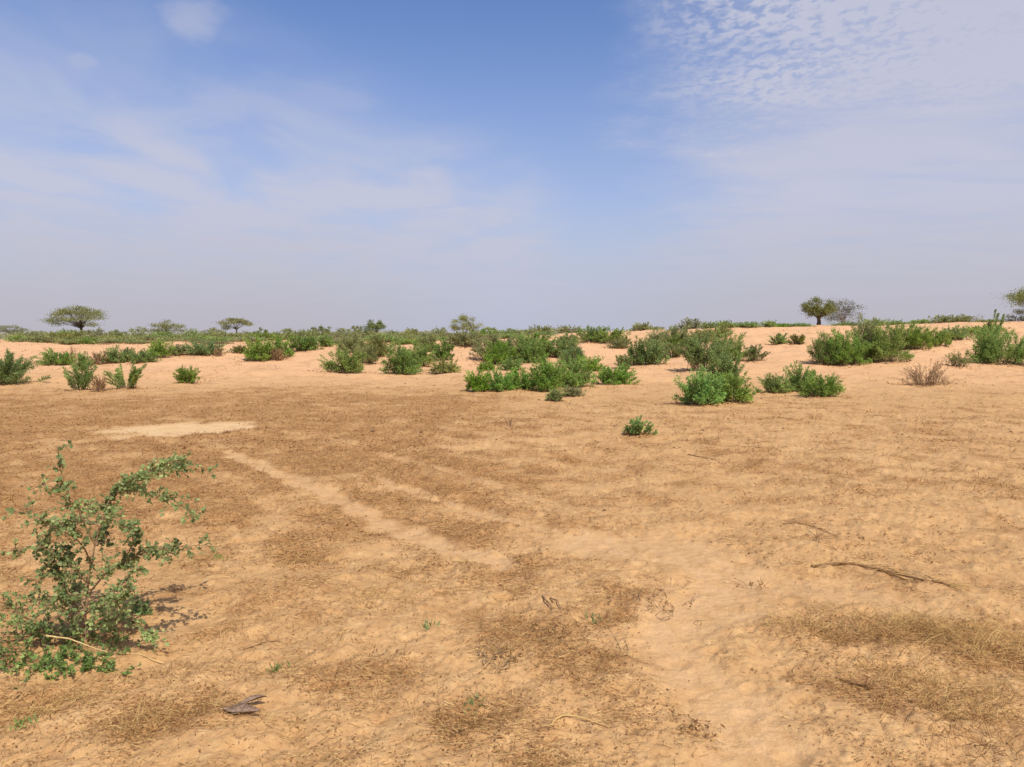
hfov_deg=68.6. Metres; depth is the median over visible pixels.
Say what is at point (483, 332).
shrub
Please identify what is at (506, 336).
shrub
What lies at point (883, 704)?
dry grass tuft
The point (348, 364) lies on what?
bush
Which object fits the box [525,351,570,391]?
bush
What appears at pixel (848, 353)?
bush
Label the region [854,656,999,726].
dry grass tuft
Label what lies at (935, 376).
dry shrub
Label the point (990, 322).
sprig
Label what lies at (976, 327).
shrub
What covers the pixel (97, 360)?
dry shrub
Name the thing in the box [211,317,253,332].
acacia tree
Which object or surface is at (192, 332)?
shrub
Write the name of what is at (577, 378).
bush
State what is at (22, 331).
shrub
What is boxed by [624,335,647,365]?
bush
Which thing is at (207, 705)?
dry grass tuft
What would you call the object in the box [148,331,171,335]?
shrub
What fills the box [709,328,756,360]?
shrub
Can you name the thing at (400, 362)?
bush
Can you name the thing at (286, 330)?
bushy tree
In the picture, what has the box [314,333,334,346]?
shrub
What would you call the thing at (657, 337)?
shrub
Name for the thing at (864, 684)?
dead twig
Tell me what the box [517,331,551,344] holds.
shrub
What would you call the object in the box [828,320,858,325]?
shrub
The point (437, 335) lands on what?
shrub
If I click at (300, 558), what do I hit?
dry grass tuft
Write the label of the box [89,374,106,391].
dry sprig
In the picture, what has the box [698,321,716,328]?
shrub
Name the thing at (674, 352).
shrub
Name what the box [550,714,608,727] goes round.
dry root
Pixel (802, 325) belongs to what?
shrub
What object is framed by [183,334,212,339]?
shrub
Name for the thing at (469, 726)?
dry grass tuft
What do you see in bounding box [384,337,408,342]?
shrub
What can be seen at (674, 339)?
shrub
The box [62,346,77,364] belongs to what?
dry shrub
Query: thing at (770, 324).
shrub
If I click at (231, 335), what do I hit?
shrub
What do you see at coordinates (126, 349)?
shrub
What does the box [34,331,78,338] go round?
shrub
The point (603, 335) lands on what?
shrub
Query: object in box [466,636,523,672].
dead plant
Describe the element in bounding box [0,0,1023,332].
sky
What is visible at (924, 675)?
dry grass tuft
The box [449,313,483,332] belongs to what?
leaning tree
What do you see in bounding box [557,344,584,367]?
shrub
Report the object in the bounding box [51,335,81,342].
shrub
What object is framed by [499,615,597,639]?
dead plant
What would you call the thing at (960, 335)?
shrub
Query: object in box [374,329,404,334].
shrub
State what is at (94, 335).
shrub
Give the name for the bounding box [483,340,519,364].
shrub
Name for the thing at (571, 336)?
shrub
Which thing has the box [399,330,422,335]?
shrub
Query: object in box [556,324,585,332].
shrub
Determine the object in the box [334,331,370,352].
shrub
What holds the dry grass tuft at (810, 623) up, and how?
on the ground
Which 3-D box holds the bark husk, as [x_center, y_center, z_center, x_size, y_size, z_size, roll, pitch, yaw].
[-1.098,1.339,3.114,0.181,0.033,0.123,-3,5,-34]
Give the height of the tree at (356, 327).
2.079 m
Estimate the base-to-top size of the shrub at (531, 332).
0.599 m
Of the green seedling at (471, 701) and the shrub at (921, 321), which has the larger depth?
the shrub at (921, 321)
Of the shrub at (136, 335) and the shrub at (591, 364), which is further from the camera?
the shrub at (136, 335)
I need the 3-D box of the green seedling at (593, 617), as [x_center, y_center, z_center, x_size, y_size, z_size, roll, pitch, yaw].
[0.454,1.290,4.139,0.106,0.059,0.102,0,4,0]
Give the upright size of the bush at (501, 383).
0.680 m
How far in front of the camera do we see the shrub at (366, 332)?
61.58 m
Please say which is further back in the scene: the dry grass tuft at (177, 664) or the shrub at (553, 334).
the shrub at (553, 334)
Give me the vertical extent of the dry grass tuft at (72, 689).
0.091 m
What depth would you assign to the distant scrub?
91.41 m
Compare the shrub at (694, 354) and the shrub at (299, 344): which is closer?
the shrub at (694, 354)
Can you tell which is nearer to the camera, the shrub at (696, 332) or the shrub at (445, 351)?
the shrub at (445, 351)
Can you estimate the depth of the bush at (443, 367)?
27.98 m
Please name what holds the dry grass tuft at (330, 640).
on the ground
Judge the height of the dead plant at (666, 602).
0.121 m
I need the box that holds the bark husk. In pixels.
[223,694,266,712]
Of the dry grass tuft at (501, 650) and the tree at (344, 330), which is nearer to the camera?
the dry grass tuft at (501, 650)
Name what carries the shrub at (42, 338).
on the ground
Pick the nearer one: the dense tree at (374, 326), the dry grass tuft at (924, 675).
the dry grass tuft at (924, 675)
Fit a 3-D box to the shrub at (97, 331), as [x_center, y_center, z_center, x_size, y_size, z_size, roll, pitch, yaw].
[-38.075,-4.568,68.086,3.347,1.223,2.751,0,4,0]
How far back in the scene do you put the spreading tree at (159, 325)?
98.91 m
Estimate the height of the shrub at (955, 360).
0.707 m
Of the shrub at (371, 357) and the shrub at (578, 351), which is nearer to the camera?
the shrub at (578, 351)
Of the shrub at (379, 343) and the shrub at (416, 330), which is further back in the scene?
the shrub at (416, 330)
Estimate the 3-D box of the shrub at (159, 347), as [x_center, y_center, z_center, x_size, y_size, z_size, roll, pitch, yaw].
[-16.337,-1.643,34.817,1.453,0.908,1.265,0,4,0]
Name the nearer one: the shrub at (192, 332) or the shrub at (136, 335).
the shrub at (136, 335)
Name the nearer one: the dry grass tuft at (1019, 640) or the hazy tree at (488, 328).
the dry grass tuft at (1019, 640)
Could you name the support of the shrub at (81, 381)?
on the ground
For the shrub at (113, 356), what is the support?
on the ground
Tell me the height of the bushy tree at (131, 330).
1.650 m
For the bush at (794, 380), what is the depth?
20.30 m
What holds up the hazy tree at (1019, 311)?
on the ground
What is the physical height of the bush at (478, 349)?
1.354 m
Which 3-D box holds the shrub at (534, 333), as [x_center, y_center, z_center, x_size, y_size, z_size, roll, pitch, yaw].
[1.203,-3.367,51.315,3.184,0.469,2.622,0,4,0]
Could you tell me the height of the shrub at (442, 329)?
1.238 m
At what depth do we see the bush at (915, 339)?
34.18 m
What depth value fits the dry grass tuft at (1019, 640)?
3.94 m
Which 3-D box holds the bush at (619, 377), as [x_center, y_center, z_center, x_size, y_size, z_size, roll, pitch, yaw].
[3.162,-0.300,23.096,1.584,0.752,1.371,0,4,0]
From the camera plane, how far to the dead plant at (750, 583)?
4.79 m
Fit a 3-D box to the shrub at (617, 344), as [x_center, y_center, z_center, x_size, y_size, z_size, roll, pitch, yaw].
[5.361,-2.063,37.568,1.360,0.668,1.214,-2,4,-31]
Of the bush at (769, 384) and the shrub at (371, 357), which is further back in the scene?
the shrub at (371, 357)
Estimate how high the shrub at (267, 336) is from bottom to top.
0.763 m
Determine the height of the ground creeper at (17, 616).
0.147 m
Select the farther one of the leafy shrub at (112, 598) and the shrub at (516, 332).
the shrub at (516, 332)
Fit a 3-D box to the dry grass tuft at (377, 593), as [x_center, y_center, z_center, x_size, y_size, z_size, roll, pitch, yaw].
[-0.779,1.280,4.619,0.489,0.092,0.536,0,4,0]
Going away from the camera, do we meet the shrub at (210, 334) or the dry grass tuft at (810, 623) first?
the dry grass tuft at (810, 623)
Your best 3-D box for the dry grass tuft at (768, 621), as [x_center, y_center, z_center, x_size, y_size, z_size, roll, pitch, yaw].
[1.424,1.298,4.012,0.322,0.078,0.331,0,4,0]
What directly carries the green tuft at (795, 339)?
on the ground
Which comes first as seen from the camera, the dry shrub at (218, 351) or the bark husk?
the bark husk
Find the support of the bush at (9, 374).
on the ground
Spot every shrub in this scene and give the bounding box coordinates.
[0,331,50,338]
[0,333,33,341]
[0,440,217,651]
[4,329,33,338]
[12,333,62,342]
[32,347,77,365]
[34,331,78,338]
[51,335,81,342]
[52,338,83,344]
[59,329,95,337]
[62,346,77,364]
[62,361,97,389]
[73,350,97,370]
[76,336,103,343]
[79,327,105,336]
[79,332,114,339]
[87,351,108,364]
[92,337,133,343]
[95,345,130,362]
[98,333,133,339]
[101,362,146,388]
[104,330,125,335]
[113,340,157,343]
[118,347,135,361]
[126,332,145,338]
[126,348,162,363]
[129,334,168,340]
[141,334,187,339]
[146,339,177,357]
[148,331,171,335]
[153,337,182,341]
[168,344,188,355]
[175,337,207,341]
[176,333,201,337]
[179,340,231,355]
[183,328,201,335]
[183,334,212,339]
[188,339,232,343]
[201,331,220,337]
[204,335,235,341]
[213,330,247,337]
[213,346,223,355]
[228,336,268,341]
[230,344,247,353]
[236,330,267,336]
[241,335,275,361]
[244,331,284,340]
[264,345,288,360]
[270,333,294,357]
[280,331,311,339]
[285,333,325,351]
[298,328,318,334]
[305,331,329,336]
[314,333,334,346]
[322,331,366,337]
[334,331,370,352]
[348,329,378,335]
[348,344,379,363]
[362,334,395,357]
[365,334,396,340]
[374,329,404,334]
[375,332,415,336]
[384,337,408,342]
[391,335,422,339]
[393,339,413,344]
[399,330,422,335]
[404,327,417,333]
[407,350,426,366]
[416,332,436,351]
[417,332,441,337]
[419,329,449,335]
[427,338,454,359]
[432,326,445,332]
[439,327,488,346]
[468,328,498,335]
[476,360,495,371]
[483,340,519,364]
[485,332,511,337]
[492,329,524,334]
[493,333,525,338]
[496,355,525,370]
[516,329,540,333]
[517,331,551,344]
[517,332,551,335]
[519,343,546,362]
[525,324,564,333]
[531,337,557,356]
[538,330,558,335]
[545,335,578,357]
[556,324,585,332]
[556,332,583,344]
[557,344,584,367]
[574,325,602,342]
[574,355,604,371]
[594,325,630,342]
[606,336,632,348]
[613,352,634,367]
[628,322,652,330]
[644,329,667,343]
[648,326,666,329]
[660,333,682,347]
[660,341,684,357]
[675,316,701,328]
[676,330,734,371]
[688,328,714,341]
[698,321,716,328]
[699,323,734,336]
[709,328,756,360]
[712,320,740,327]
[734,321,761,327]
[743,344,770,360]
[759,320,777,326]
[776,323,792,326]
[785,323,815,326]
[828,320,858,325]
[860,317,891,325]
[887,319,909,324]
[891,358,959,386]
[905,319,932,323]
[920,330,955,345]
[928,313,987,323]
[934,324,972,339]
[944,350,974,367]
[961,324,1013,333]
[975,319,1005,321]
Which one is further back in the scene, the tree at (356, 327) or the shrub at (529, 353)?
the tree at (356, 327)
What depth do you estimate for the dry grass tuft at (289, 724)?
3.04 m
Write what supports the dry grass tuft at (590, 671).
on the ground
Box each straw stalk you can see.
[45,635,107,652]
[124,653,164,663]
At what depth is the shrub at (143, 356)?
33.08 m
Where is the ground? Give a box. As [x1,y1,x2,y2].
[0,321,1023,766]
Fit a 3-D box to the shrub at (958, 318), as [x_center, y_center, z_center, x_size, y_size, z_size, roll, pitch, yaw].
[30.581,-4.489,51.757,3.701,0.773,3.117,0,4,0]
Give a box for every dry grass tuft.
[0,674,114,727]
[12,668,136,715]
[104,692,229,737]
[139,654,197,680]
[142,542,221,569]
[148,689,236,727]
[256,705,344,744]
[263,544,339,570]
[300,628,364,651]
[348,581,423,608]
[362,558,444,583]
[423,704,512,737]
[471,636,541,664]
[535,653,629,694]
[746,611,799,629]
[763,598,948,661]
[764,606,851,641]
[794,608,913,657]
[823,611,994,658]
[830,650,961,709]
[851,685,934,720]
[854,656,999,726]
[861,596,1006,662]
[866,602,1022,673]
[879,675,1023,736]
[881,627,995,705]
[883,598,1023,666]
[903,596,1023,652]
[912,660,1023,743]
[920,692,1023,766]
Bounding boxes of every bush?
[0,348,50,384]
[172,364,200,383]
[318,346,367,373]
[378,341,423,374]
[403,338,435,366]
[428,356,460,373]
[463,366,491,391]
[468,331,521,359]
[484,367,514,391]
[506,334,540,359]
[507,366,536,388]
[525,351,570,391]
[552,355,596,387]
[590,362,640,384]
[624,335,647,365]
[634,337,670,364]
[652,323,694,345]
[671,365,726,405]
[699,349,746,384]
[709,369,755,403]
[756,372,791,393]
[780,360,814,391]
[794,369,845,397]
[805,330,839,365]
[821,327,875,364]
[851,314,882,360]
[862,318,915,361]
[892,322,940,349]
[965,323,1023,363]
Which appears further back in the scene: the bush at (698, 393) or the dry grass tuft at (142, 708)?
the bush at (698, 393)
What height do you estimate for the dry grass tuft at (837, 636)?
0.153 m
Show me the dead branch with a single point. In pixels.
(895, 572)
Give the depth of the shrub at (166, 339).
49.73 m
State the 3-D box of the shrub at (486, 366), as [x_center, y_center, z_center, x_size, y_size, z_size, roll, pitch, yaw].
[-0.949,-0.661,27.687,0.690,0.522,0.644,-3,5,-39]
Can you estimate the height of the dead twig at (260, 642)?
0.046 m
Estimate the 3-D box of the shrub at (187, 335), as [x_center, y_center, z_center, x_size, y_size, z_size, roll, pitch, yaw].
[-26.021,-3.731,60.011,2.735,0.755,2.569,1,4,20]
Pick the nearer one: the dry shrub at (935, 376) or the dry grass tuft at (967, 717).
the dry grass tuft at (967, 717)
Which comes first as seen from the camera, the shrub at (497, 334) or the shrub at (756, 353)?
the shrub at (756, 353)
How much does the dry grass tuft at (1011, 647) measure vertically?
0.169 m
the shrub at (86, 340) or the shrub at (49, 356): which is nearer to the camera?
the shrub at (49, 356)
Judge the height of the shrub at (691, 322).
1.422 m
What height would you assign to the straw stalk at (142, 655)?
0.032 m
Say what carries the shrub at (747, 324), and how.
on the ground
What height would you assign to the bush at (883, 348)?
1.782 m
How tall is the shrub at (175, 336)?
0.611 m
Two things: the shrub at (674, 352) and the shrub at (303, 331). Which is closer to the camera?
the shrub at (674, 352)
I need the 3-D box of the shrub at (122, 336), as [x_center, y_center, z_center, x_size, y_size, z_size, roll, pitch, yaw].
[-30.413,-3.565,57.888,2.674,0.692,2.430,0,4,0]
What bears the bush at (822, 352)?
on the ground
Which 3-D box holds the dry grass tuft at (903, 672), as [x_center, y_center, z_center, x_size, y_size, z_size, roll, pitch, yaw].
[1.759,1.339,3.436,0.510,0.093,0.576,0,4,0]
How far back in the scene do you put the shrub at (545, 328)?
57.40 m
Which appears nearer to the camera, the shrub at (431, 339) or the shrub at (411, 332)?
the shrub at (431, 339)
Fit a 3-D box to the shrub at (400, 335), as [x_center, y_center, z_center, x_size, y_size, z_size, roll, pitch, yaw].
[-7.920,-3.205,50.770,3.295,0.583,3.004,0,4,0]
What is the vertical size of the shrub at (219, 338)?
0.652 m
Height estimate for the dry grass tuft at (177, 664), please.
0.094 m
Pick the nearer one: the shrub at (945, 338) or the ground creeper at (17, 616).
the ground creeper at (17, 616)
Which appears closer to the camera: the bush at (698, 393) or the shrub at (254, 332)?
the bush at (698, 393)
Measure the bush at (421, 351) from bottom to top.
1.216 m
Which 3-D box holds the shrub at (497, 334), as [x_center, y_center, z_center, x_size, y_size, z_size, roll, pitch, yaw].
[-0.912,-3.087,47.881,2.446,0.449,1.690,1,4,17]
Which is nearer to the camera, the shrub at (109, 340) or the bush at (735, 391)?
the bush at (735, 391)
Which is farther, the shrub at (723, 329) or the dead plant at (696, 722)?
the shrub at (723, 329)
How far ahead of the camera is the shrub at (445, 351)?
32.93 m
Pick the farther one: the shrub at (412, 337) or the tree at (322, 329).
the tree at (322, 329)
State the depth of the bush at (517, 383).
20.98 m
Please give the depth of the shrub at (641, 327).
55.68 m
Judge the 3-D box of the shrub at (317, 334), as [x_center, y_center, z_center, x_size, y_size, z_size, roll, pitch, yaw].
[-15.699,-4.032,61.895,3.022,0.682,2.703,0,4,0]
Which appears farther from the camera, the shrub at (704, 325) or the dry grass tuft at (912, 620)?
the shrub at (704, 325)
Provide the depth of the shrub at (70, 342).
45.65 m
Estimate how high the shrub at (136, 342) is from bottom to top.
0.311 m
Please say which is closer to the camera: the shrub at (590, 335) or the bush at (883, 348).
the bush at (883, 348)
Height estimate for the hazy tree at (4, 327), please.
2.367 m
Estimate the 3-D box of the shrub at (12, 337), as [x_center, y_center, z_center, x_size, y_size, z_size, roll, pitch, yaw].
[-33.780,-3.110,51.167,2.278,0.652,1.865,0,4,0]
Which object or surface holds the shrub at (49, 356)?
on the ground
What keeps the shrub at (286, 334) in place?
on the ground
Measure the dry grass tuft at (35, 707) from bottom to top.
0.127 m
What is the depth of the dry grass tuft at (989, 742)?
2.93 m
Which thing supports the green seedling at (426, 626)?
on the ground
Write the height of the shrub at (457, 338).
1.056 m
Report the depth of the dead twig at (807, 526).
6.14 m
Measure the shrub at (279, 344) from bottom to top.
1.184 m
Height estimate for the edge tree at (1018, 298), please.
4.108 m
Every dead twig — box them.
[243,628,278,649]
[780,517,837,536]
[835,675,913,690]
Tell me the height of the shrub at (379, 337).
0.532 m
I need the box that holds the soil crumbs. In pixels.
[3,376,1023,766]
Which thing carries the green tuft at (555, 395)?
on the ground
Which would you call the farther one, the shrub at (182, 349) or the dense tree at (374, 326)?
the dense tree at (374, 326)
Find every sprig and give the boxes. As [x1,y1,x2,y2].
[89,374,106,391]
[986,309,1004,333]
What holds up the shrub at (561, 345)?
on the ground
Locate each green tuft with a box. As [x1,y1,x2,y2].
[544,388,567,401]
[561,385,586,396]
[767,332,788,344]
[788,334,805,344]
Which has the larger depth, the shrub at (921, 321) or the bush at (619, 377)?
the shrub at (921, 321)
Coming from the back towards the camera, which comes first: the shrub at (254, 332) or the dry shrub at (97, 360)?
the shrub at (254, 332)
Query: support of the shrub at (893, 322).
on the ground
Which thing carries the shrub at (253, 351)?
on the ground
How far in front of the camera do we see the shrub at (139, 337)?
53.91 m
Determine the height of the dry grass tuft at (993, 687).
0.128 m
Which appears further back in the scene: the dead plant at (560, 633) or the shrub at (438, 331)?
the shrub at (438, 331)
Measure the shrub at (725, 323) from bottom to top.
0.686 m
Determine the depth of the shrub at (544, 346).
34.06 m
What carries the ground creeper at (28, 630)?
on the ground
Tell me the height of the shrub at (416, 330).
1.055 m
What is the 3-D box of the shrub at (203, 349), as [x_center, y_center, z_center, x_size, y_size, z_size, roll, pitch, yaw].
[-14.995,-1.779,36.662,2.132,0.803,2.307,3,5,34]
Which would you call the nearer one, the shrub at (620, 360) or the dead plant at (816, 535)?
the dead plant at (816, 535)
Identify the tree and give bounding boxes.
[0,324,28,334]
[39,304,110,330]
[127,326,147,335]
[147,319,188,333]
[202,327,223,334]
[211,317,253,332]
[282,327,293,332]
[318,324,330,333]
[336,328,351,331]
[351,325,362,331]
[362,318,386,333]
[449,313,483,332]
[482,326,496,331]
[797,296,837,324]
[825,299,866,322]
[990,286,1023,307]
[998,307,1023,321]
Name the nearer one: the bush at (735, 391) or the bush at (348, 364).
the bush at (735, 391)
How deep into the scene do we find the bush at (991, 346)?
30.07 m
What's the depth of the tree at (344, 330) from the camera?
119.18 m
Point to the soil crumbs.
(441, 532)
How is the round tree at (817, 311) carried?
on the ground
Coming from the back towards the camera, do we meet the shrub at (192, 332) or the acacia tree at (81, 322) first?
the acacia tree at (81, 322)
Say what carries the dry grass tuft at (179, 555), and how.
on the ground
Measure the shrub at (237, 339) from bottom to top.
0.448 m
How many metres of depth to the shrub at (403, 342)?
40.66 m
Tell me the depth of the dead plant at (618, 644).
3.75 m
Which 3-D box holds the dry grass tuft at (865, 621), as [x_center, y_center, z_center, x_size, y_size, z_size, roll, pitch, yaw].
[1.906,1.262,3.970,0.826,0.157,0.779,-2,4,-28]
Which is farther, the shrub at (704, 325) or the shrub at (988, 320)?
the shrub at (988, 320)
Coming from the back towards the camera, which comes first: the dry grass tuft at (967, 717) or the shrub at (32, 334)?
the shrub at (32, 334)
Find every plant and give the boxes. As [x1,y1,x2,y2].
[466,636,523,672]
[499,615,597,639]
[587,578,705,626]
[607,625,628,653]
[622,415,657,435]
[664,703,725,751]
[727,577,768,589]
[805,528,829,542]
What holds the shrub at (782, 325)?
on the ground
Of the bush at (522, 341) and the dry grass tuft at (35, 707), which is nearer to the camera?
the dry grass tuft at (35, 707)
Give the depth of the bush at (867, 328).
30.26 m
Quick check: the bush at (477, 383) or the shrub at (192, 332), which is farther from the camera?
the shrub at (192, 332)
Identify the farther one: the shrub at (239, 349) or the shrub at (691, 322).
the shrub at (691, 322)
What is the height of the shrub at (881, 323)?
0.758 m
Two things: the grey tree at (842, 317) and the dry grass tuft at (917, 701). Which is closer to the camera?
the dry grass tuft at (917, 701)
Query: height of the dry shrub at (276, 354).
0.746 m
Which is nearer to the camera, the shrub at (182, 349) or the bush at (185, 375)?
the bush at (185, 375)
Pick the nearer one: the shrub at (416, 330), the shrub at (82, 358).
the shrub at (82, 358)
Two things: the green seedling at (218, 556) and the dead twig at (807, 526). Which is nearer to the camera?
the green seedling at (218, 556)
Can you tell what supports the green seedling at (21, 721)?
on the ground
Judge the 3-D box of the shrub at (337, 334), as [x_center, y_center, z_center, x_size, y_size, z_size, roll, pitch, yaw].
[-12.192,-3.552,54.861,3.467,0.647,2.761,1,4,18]
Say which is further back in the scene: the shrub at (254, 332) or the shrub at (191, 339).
the shrub at (254, 332)
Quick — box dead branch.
[811,555,971,591]
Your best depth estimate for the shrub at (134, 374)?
21.59 m
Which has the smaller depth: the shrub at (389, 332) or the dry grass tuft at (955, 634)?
the dry grass tuft at (955, 634)
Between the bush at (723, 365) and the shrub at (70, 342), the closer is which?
the bush at (723, 365)
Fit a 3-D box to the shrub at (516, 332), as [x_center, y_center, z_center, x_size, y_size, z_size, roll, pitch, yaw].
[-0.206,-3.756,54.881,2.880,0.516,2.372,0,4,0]
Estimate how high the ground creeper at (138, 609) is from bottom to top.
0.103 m
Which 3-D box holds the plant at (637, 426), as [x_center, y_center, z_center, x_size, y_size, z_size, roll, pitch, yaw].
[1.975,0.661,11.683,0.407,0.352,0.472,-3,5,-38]
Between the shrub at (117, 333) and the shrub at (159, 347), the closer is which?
the shrub at (159, 347)
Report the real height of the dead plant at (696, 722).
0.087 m
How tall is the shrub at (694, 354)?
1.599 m
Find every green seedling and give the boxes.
[10,712,39,729]
[209,553,228,559]
[266,660,290,672]
[419,619,440,631]
[462,692,485,714]
[585,611,603,623]
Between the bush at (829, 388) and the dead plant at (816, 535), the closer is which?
the dead plant at (816, 535)
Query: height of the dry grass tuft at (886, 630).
0.139 m
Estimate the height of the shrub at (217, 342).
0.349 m
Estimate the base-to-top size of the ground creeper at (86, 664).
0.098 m
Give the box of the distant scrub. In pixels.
[0,328,613,338]
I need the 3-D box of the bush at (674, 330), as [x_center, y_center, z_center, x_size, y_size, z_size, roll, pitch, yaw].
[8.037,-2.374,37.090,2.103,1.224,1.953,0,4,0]
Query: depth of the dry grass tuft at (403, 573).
5.06 m
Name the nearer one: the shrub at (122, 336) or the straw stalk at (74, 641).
the straw stalk at (74, 641)
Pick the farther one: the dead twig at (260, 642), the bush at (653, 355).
the bush at (653, 355)
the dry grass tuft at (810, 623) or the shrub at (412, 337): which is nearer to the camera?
the dry grass tuft at (810, 623)
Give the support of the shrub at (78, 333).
on the ground
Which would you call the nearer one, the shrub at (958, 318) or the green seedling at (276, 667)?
the green seedling at (276, 667)
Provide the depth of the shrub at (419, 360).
30.54 m
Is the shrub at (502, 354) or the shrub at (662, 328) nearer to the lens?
the shrub at (502, 354)
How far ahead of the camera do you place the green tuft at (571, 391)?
19.14 m
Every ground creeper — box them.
[0,579,94,625]
[0,607,172,689]
[12,640,140,680]
[112,596,153,615]
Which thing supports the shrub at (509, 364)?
on the ground
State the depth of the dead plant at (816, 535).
5.66 m
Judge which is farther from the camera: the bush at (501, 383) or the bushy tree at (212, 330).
the bushy tree at (212, 330)

